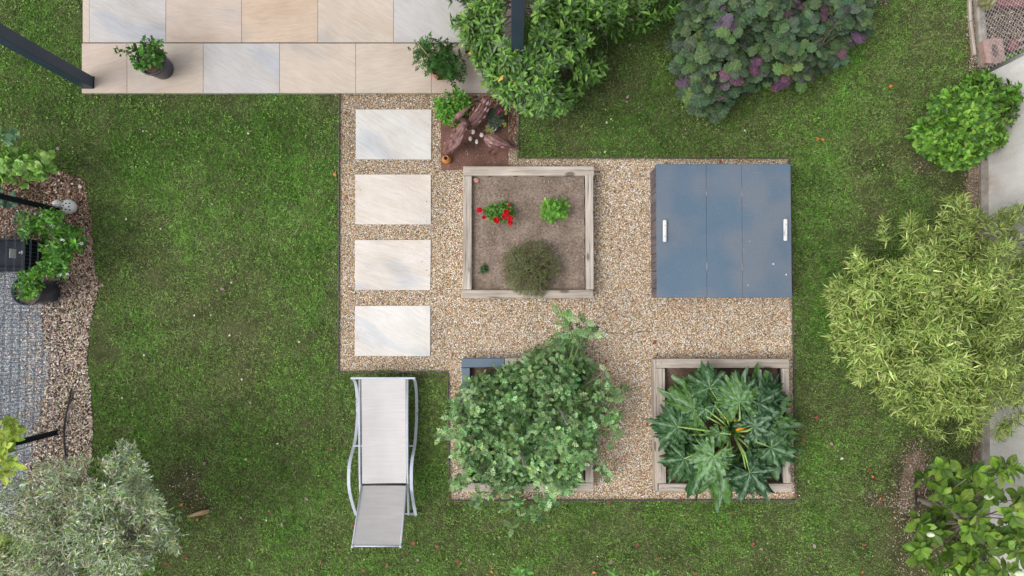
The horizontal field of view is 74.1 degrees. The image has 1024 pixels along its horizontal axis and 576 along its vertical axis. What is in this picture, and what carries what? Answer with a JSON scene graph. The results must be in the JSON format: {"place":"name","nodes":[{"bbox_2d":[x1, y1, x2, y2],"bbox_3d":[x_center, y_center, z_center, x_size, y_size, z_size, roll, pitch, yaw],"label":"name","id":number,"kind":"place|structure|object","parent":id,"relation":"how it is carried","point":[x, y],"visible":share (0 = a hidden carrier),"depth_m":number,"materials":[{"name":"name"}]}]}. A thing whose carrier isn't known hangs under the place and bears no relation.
{"place":"outdoors","nodes":[
{"label":"outdoors","id":0,"kind":"place"},
{"bbox_2d":[82,0,510,93],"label":"patio","id":1,"kind":"structure","parent":0,"point":[285,46],"depth_m":8.08,"materials":[{"name":"stone"}]},
{"bbox_2d":[0,23,94,88],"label":"pergola post","id":2,"kind":"object","parent":1,"relation":"on","point":[12,40],"visible":1,"depth_m":7.24,"materials":[{"name":"metal"}]},
{"bbox_2d":[114,34,173,78],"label":"potted shrub","id":3,"kind":"object","parent":1,"relation":"on","point":[153,60],"visible":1,"depth_m":7.65,"materials":[{"name":"green plant"}]},
{"bbox_2d":[407,32,467,87],"bbox_3d":[-0.846,-2.639,7.735,0.696,0.669,0.615,0,87,0],"label":"potted tomato","id":4,"kind":"object","parent":1,"relation":"on","point":[440,65],"visible":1,"depth_m":7.67,"materials":[{"name":"plant"}]},
{"bbox_2d":[511,0,524,62],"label":"pergola post","id":5,"kind":"object","parent":1,"relation":"on","point":[517,21],"visible":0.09,"depth_m":6.36,"materials":[{"name":"metal"}]},
{"bbox_2d":[0,0,985,575],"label":"ground","id":6,"kind":"structure","parent":0,"point":[198,504],"depth_m":7.99,"materials":[{"name":"plant"}]},
{"bbox_2d":[0,126,19,149],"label":"eucalyptus shoot","id":7,"kind":"object","parent":6,"relation":"on","point":[8,137],"visible":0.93,"depth_m":7.22,"materials":[{"name":"green plant"}]},
{"bbox_2d":[0,171,98,575],"bbox_3d":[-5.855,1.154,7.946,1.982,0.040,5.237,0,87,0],"label":"wood chips","id":8,"kind":"object","parent":6,"relation":"on","point":[72,311],"visible":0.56,"depth_m":7.96,"materials":[{"name":"wood"}]},
{"bbox_2d":[0,183,17,208],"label":"eucalyptus sapling","id":9,"kind":"object","parent":8,"relation":"on","point":[7,203],"visible":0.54,"depth_m":7.59,"materials":[{"name":"green plant"}]},
{"bbox_2d":[0,517,28,573],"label":"yellow green shrub","id":10,"kind":"object","parent":8,"relation":"on","point":[6,548],"visible":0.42,"depth_m":6.87,"materials":[{"name":"green plant"}]},
{"bbox_2d":[0,272,47,529],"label":"grey gravel strip","id":11,"kind":"object","parent":8,"relation":"on","point":[19,320],"visible":0.4,"depth_m":7.96,"materials":[{"name":"grey gravel"}]},
{"bbox_2d":[0,415,28,486],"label":"yellow green branch","id":12,"kind":"object","parent":11,"relation":"on","point":[10,431],"visible":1,"depth_m":6.63,"materials":[{"name":"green plant"}]},
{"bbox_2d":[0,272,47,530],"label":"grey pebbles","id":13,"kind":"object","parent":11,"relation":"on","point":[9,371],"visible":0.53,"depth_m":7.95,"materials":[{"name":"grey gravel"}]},
{"bbox_2d":[0,238,49,271],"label":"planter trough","id":14,"kind":"object","parent":8,"relation":"on","point":[18,261],"visible":0.57,"depth_m":7.69,"materials":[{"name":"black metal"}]},
{"bbox_2d":[0,145,56,188],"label":"pale green shrub","id":15,"kind":"object","parent":8,"relation":"on","point":[29,167],"visible":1,"depth_m":7.37,"materials":[{"name":"green plant"}]},
{"bbox_2d":[0,193,62,575],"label":"wire fence","id":16,"kind":"object","parent":8,"relation":"on","point":[36,205],"visible":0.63,"depth_m":7.45,"materials":[{"name":"black metal"}]},
{"bbox_2d":[9,249,15,257],"bbox_3d":[-5.315,-0.367,7.223,0.006,0.090,0.097,0,87,0],"label":"fence tag","id":17,"kind":"object","parent":16,"relation":"attached to","point":[12,253],"visible":1,"depth_m":7.21,"materials":[{"name":"metal"}]},
{"bbox_2d":[12,207,87,279],"bbox_3d":[-5.206,-0.587,7.634,1.240,0.814,0.714,44,88,2],"label":"climbing jasmine","id":18,"kind":"object","parent":16,"relation":"attached to","point":[67,245],"visible":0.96,"depth_m":7.45,"materials":[{"name":"green plant"}]},
{"bbox_2d":[10,261,60,305],"bbox_3d":[-5.257,-0.044,7.629,0.726,0.754,0.432,-9,88,0],"label":"jasmine pot","id":19,"kind":"object","parent":8,"relation":"on","point":[42,290],"visible":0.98,"depth_m":7.45,"materials":[{"name":"plastic"}]},
{"bbox_2d":[51,199,77,213],"bbox_3d":[-5.240,-0.955,7.941,0.256,0.197,0.169,0,87,0],"label":"ceramic bird","id":20,"kind":"object","parent":8,"relation":"on","point":[68,206],"visible":1,"depth_m":7.90},
{"bbox_2d":[63,388,71,464],"bbox_3d":[-5.184,1.655,7.900,0.094,0.030,0.971,0,87,0],"label":"garden hose","id":21,"kind":"object","parent":8,"relation":"on","point":[64,425],"visible":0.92,"depth_m":7.90,"materials":[{"name":"rubber"}]},
{"bbox_2d":[0,438,188,575],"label":"olive tree","id":22,"kind":"object","parent":8,"relation":"on","point":[58,559],"visible":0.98,"depth_m":6.51,"materials":[{"name":"green plant"}]},
{"bbox_2d":[187,509,208,516],"bbox_3d":[-3.634,2.615,7.859,0.254,0.038,0.054,-14,88,-1],"label":"wood piece","id":23,"kind":"object","parent":6,"relation":"on","point":[201,512],"visible":1,"depth_m":7.85,"materials":[{"name":"brown wood"}]},
{"bbox_2d":[235,558,252,575],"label":"hedge shoot","id":24,"kind":"object","parent":6,"relation":"on","point":[251,564],"visible":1,"depth_m":7.75,"materials":[{"name":"green plant"}]},
{"bbox_2d":[347,377,417,547],"bbox_3d":[-1.462,1.842,7.452,0.732,0.947,1.683,0,87,0],"label":"sun lounger","id":25,"kind":"object","parent":6,"relation":"on","point":[379,513],"visible":1,"depth_m":7.62,"materials":[{"name":"fabric"}]},
{"bbox_2d":[0,0,977,575],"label":"clover patches","id":26,"kind":"object","parent":6,"relation":"on","point":[440,382],"visible":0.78,"depth_m":7.97,"materials":[{"name":"green plant"}]},
{"bbox_2d":[509,561,533,575],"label":"hedge shoot","id":27,"kind":"object","parent":6,"relation":"on","point":[518,571],"visible":1,"depth_m":7.28,"materials":[{"name":"green plant"}]},
{"bbox_2d":[445,0,680,120],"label":"evergreen shrub","id":28,"kind":"object","parent":6,"relation":"on","point":[529,80],"visible":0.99,"depth_m":7.21,"materials":[{"name":"green plant"}]},
{"bbox_2d":[606,568,618,575],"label":"hedge shoot","id":29,"kind":"object","parent":6,"relation":"on","point":[613,572],"visible":1,"depth_m":7.27,"materials":[{"name":"green plant"}]},
{"bbox_2d":[645,566,660,575],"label":"hedge shoot","id":30,"kind":"object","parent":6,"relation":"on","point":[653,573],"visible":1,"depth_m":7.31,"materials":[{"name":"green plant"}]},
{"bbox_2d":[664,0,880,124],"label":"purple tinged shrub","id":31,"kind":"object","parent":6,"relation":"on","point":[728,53],"visible":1,"depth_m":7.25,"materials":[{"name":"green plant"}]},
{"bbox_2d":[853,550,874,570],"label":"hedge shoot","id":32,"kind":"object","parent":6,"relation":"on","point":[855,555],"visible":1,"depth_m":7.76,"materials":[{"name":"green plant"}]},
{"bbox_2d":[899,451,925,511],"bbox_3d":[4.689,2.267,7.910,0.296,0.004,0.737,11,88,0],"label":"soil patch","id":33,"kind":"object","parent":6,"relation":"on","point":[910,480],"visible":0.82,"depth_m":7.91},
{"bbox_2d":[902,454,1023,575],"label":"magnolia tree","id":34,"kind":"object","parent":33,"relation":"on","point":[983,538],"visible":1,"depth_m":6.66,"materials":[{"name":"green plant"}]},
{"bbox_2d":[915,478,917,509],"bbox_3d":[4.573,2.348,7.694,0.051,0.436,0.531,-29,88,-1],"label":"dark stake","id":35,"kind":"object","parent":6,"relation":"on","point":[916,493],"visible":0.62,"depth_m":7.63,"materials":[{"name":"grey metal"}]},
{"bbox_2d":[821,189,1023,448],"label":"bamboo clump","id":36,"kind":"object","parent":6,"relation":"on","point":[905,327],"visible":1,"depth_m":6.81,"materials":[{"name":"green plant"}]},
{"bbox_2d":[904,68,1023,172],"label":"laurel bush","id":37,"kind":"object","parent":6,"relation":"on","point":[957,128],"visible":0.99,"depth_m":7.36,"materials":[{"name":"green plant"}]},
{"bbox_2d":[965,163,978,268],"bbox_3d":[5.476,-0.794,8.043,0.213,0.006,1.804,2,88,0],"label":"soil patch","id":38,"kind":"object","parent":6,"relation":"on","point":[976,182],"visible":0.25,"depth_m":8.06,"materials":[{"name":"brown soil"}]},
{"bbox_2d":[967,0,976,55],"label":"rotten edging board","id":39,"kind":"object","parent":6,"relation":"on","point":[971,29],"visible":1,"depth_m":8.10,"materials":[{"name":"brown wood"}]},
{"bbox_2d":[969,3,977,62],"bbox_3d":[5.558,-3.103,8.143,0.148,0.007,0.837,0,87,0],"label":"soil patch","id":40,"kind":"object","parent":6,"relation":"on","point":[975,41],"visible":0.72,"depth_m":8.13,"materials":[{"name":"brown soil"}]},
{"bbox_2d":[972,415,980,524],"bbox_3d":[5.468,2.223,7.910,0.205,0.007,1.595,0,87,0],"label":"soil patch","id":41,"kind":"object","parent":6,"relation":"on","point":[977,459],"visible":0.2,"depth_m":7.92,"materials":[{"name":"brown soil"}]},
{"bbox_2d":[973,0,988,68],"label":"concrete curb","id":42,"kind":"structure","parent":6,"relation":"on","point":[979,25],"depth_m":8.07,"materials":[{"name":"grey concrete"}]},
{"bbox_2d":[979,56,1023,575],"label":"garden wall","id":43,"kind":"structure","parent":6,"relation":"on","point":[1001,176],"depth_m":7.70,"materials":[{"name":"concrete"}]},
{"bbox_2d":[982,0,1023,72],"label":"chain link fence","id":44,"kind":"object","parent":6,"relation":"on","point":[1007,61],"visible":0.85,"depth_m":7.74,"materials":[{"name":"metal"}]},
{"bbox_2d":[331,94,799,505],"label":"gravel path","id":45,"kind":"structure","parent":0,"point":[544,336],"depth_m":7.99,"materials":[{"name":"beige gravel"}]},
{"bbox_2d":[355,174,430,224],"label":"stepping slab","id":46,"kind":"structure","parent":45,"relation":"on","point":[391,199],"depth_m":8.03,"materials":[{"name":"stone"}]},
{"bbox_2d":[355,240,430,289],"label":"stepping slab","id":47,"kind":"structure","parent":45,"relation":"on","point":[392,264],"depth_m":8.00,"materials":[{"name":"stone"}]},
{"bbox_2d":[355,306,430,355],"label":"stepping slab","id":48,"kind":"structure","parent":45,"relation":"on","point":[393,331],"depth_m":7.96,"materials":[{"name":"stone"}]},
{"bbox_2d":[356,109,431,159],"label":"stepping slab","id":49,"kind":"structure","parent":45,"relation":"on","point":[394,134],"depth_m":8.06,"materials":[{"name":"stone"}]},
{"bbox_2d":[441,105,507,169],"bbox_3d":[-0.448,-1.794,8.077,0.808,0.007,0.789,0,87,0],"label":"rusty steel plate","id":50,"kind":"object","parent":45,"relation":"on","point":[472,157],"visible":0.5,"depth_m":8.07,"materials":[{"name":"brown metal"}]},
{"bbox_2d":[442,155,450,163],"bbox_3d":[-0.774,-1.520,8.001,0.112,0.121,0.112,0,87,0],"label":"vase","id":51,"kind":"object","parent":50,"relation":"on","point":[446,159],"visible":1,"depth_m":7.96,"materials":[{"name":"orange ceramic"}]},
{"bbox_2d":[432,85,472,127],"bbox_3d":[-0.670,-2.067,7.856,0.510,0.477,0.496,-29,88,-1],"label":"potted mint","id":52,"kind":"object","parent":50,"relation":"on","point":[449,110],"visible":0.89,"depth_m":7.73,"materials":[{"name":"plant"}]},
{"bbox_2d":[442,104,473,155],"bbox_3d":[-0.569,-1.751,7.734,0.256,0.676,0.591,38,88,2],"label":"steel bird","id":53,"kind":"object","parent":50,"relation":"on","point":[453,142],"visible":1,"depth_m":7.69},
{"bbox_2d":[467,96,490,134],"bbox_3d":[-0.377,-1.995,7.900,0.179,0.365,0.476,39,88,2],"label":"steel bird","id":54,"kind":"object","parent":50,"relation":"on","point":[478,114],"visible":0.98,"depth_m":7.75},
{"bbox_2d":[486,106,503,131],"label":"potted pinks","id":55,"kind":"object","parent":50,"relation":"on","point":[495,121],"visible":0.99,"depth_m":7.89,"materials":[{"name":"green plant"}]},
{"bbox_2d":[484,109,506,133],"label":"succulent","id":56,"kind":"object","parent":50,"relation":"on","point":[491,131],"visible":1,"depth_m":7.94,"materials":[{"name":"green plant"}]},
{"bbox_2d":[484,134,518,158],"bbox_3d":[-0.122,-1.651,7.877,0.408,0.382,0.224,0,87,0],"label":"steel bird","id":57,"kind":"object","parent":50,"relation":"on","point":[494,141],"visible":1,"depth_m":7.74},
{"bbox_2d":[464,94,517,150],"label":"red bark litter","id":58,"kind":"object","parent":45,"relation":"on","point":[510,116],"visible":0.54,"depth_m":8.08,"materials":[{"name":"brown wood"}]},
{"bbox_2d":[462,166,593,297],"bbox_3d":[0.188,-0.644,7.935,1.529,0.200,1.532,0,87,0],"label":"raised bed","id":59,"kind":"object","parent":45,"relation":"on","point":[526,204],"visible":0.87,"depth_m":7.89,"materials":[{"name":"brown soil"}]},
{"bbox_2d":[479,264,488,275],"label":"seedling","id":60,"kind":"object","parent":59,"relation":"on","point":[483,268],"visible":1,"depth_m":7.84,"materials":[{"name":"green plant"}]},
{"bbox_2d":[476,200,514,225],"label":"red flower plant","id":61,"kind":"object","parent":59,"relation":"on","point":[502,211],"visible":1,"depth_m":7.77,"materials":[{"name":"green plant"}]},
{"bbox_2d":[501,240,560,298],"bbox_3d":[0.217,-0.221,7.718,0.697,0.395,0.692,0,87,0],"label":"thyme bush","id":62,"kind":"object","parent":59,"relation":"on","point":[532,269],"visible":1,"depth_m":7.66,"materials":[{"name":"green plant"}]},
{"bbox_2d":[539,194,570,223],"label":"celery plant","id":63,"kind":"object","parent":59,"relation":"on","point":[556,210],"visible":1,"depth_m":7.77,"materials":[{"name":"green plant"}]},
{"bbox_2d":[462,358,593,491],"bbox_3d":[0.180,1.565,7.839,1.509,0.198,1.509,0,87,0],"label":"raised bed","id":64,"kind":"object","parent":45,"relation":"on","point":[471,367],"visible":0.12,"depth_m":7.77,"materials":[{"name":"brown wood"}]},
{"bbox_2d":[433,356,540,444],"bbox_3d":[-0.267,1.256,7.623,1.223,0.828,0.954,0,87,0],"label":"tomato plant","id":65,"kind":"object","parent":64,"relation":"on","point":[500,399],"visible":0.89,"depth_m":7.48,"materials":[{"name":"green plant"}]},
{"bbox_2d":[441,398,463,432],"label":"tomato shoot","id":66,"kind":"object","parent":65,"relation":"attached to","point":[452,414],"visible":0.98,"depth_m":7.48,"materials":[{"name":"green plant"}]},
{"bbox_2d":[447,413,544,512],"bbox_3d":[-0.149,1.887,7.555,1.123,0.868,1.166,31,88,1],"label":"tomato plant","id":67,"kind":"object","parent":64,"relation":"on","point":[497,471],"visible":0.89,"depth_m":7.44,"materials":[{"name":"green plant"}]},
{"bbox_2d":[520,445,525,467],"bbox_3d":[0.105,1.784,7.319,0.026,0.982,0.111,-33,88,-1],"label":"garden stake","id":68,"kind":"object","parent":64,"relation":"on","point":[523,461],"visible":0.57,"depth_m":7.05,"materials":[{"name":"grey metal"}]},
{"bbox_2d":[559,407,568,424],"bbox_3d":[0.540,1.349,7.338,0.026,0.982,0.123,-23,88,-1],"label":"garden stake","id":69,"kind":"object","parent":64,"relation":"on","point":[564,417],"visible":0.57,"depth_m":7.11,"materials":[{"name":"grey metal"}]},
{"bbox_2d":[521,407,625,511],"bbox_3d":[0.686,1.854,7.470,1.177,0.789,1.112,0,87,0],"label":"tomato plant","id":70,"kind":"object","parent":64,"relation":"on","point":[577,434],"visible":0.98,"depth_m":7.33,"materials":[{"name":"green plant"}]},
{"bbox_2d":[503,478,546,536],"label":"tomato shoot","id":71,"kind":"object","parent":70,"relation":"hanging from","point":[537,497],"visible":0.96,"depth_m":7.48,"materials":[{"name":"green plant"}]},
{"bbox_2d":[576,364,625,449],"bbox_3d":[1.006,1.337,7.534,0.780,0.443,0.708,43,88,2],"label":"tomato shoot","id":72,"kind":"object","parent":70,"relation":"attached to","point":[612,413],"visible":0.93,"depth_m":7.38,"materials":[{"name":"green plant"}]},
{"bbox_2d":[519,327,632,422],"bbox_3d":[0.619,1.134,7.599,1.287,0.808,0.974,41,88,2],"label":"tomato plant","id":73,"kind":"object","parent":64,"relation":"on","point":[551,383],"visible":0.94,"depth_m":7.46,"materials":[{"name":"green plant"}]},
{"bbox_2d":[551,303,585,393],"bbox_3d":[0.593,0.745,7.253,0.396,1.056,1.156,0,87,0],"label":"tomato shoot","id":74,"kind":"object","parent":73,"relation":"attached to","point":[567,314],"visible":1,"depth_m":6.96,"materials":[{"name":"green plant"}]},
{"bbox_2d":[566,313,605,375],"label":"tomato shoot","id":75,"kind":"object","parent":73,"relation":"attached to","point":[589,330],"visible":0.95,"depth_m":7.10,"materials":[{"name":"green plant"}]},
{"bbox_2d":[338,94,796,500],"bbox_3d":[0.622,0.081,7.996,5.372,0.050,4.795,0,87,0],"label":"gravel edging","id":76,"kind":"object","parent":45,"relation":"on","point":[795,499],"visible":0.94,"depth_m":7.97,"materials":[{"name":"metal"}]},
{"bbox_2d":[650,164,791,297],"bbox_3d":[2.409,-0.647,7.848,1.538,0.376,1.525,0,87,0],"label":"covered bed","id":77,"kind":"object","parent":45,"relation":"on","point":[720,230],"visible":1,"depth_m":7.71,"materials":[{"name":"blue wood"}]},
{"bbox_2d":[651,358,791,491],"bbox_3d":[2.406,1.569,7.838,1.556,0.200,1.506,0,87,0],"label":"raised bed","id":78,"kind":"object","parent":45,"relation":"on","point":[663,370],"visible":0.18,"depth_m":7.77,"materials":[{"name":"brown wood"}]},
{"bbox_2d":[644,360,803,512],"bbox_3d":[2.403,1.617,7.548,1.697,0.498,1.736,-27,88,-1],"label":"courgette plant","id":79,"kind":"object","parent":78,"relation":"on","point":[758,402],"visible":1,"depth_m":7.47,"materials":[{"name":"green plant"}]},
{"bbox_2d":[985,9,1023,69],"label":"soil ground","id":80,"kind":"structure","parent":0,"point":[1007,21],"depth_m":8.14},
{"bbox_2d":[166,0,1023,575],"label":"soil crumbs","id":81,"kind":"object","parent":80,"relation":"on","point":[894,500],"visible":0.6,"depth_m":7.91,"materials":[{"name":"brown soil"}]},
{"bbox_2d":[976,0,995,10],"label":"dry shrub","id":82,"kind":"object","parent":80,"relation":"on","point":[986,4],"visible":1,"depth_m":7.91,"materials":[{"name":"yellow plant"}]},
{"bbox_2d":[978,38,1005,66],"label":"pierced block","id":83,"kind":"structure","parent":80,"relation":"on","point":[984,50],"depth_m":7.98,"materials":[{"name":"pink concrete"}]},
{"bbox_2d":[994,0,1023,9],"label":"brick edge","id":84,"kind":"object","parent":80,"relation":"on","point":[1007,4],"visible":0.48,"depth_m":8.01,"materials":[{"name":"red brick"}]},
{"bbox_2d":[996,49,1023,65],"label":"green plant","id":85,"kind":"object","parent":80,"relation":"on","point":[1011,54],"visible":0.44,"depth_m":8.04,"materials":[{"name":"green plant"}]},
{"bbox_2d":[1005,39,1019,52],"bbox_3d":[5.923,-2.861,8.032,0.090,0.080,0.134,30,88,1],"label":"red brick","id":86,"kind":"object","parent":80,"relation":"on","point":[1011,48],"visible":0.79,"depth_m":8.00,"materials":[{"name":"red brick"}]},
{"bbox_2d":[1017,37,1023,49],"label":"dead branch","id":87,"kind":"object","parent":80,"relation":"on","point":[1021,40],"visible":0.75,"depth_m":8.03,"materials":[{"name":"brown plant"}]}
]}

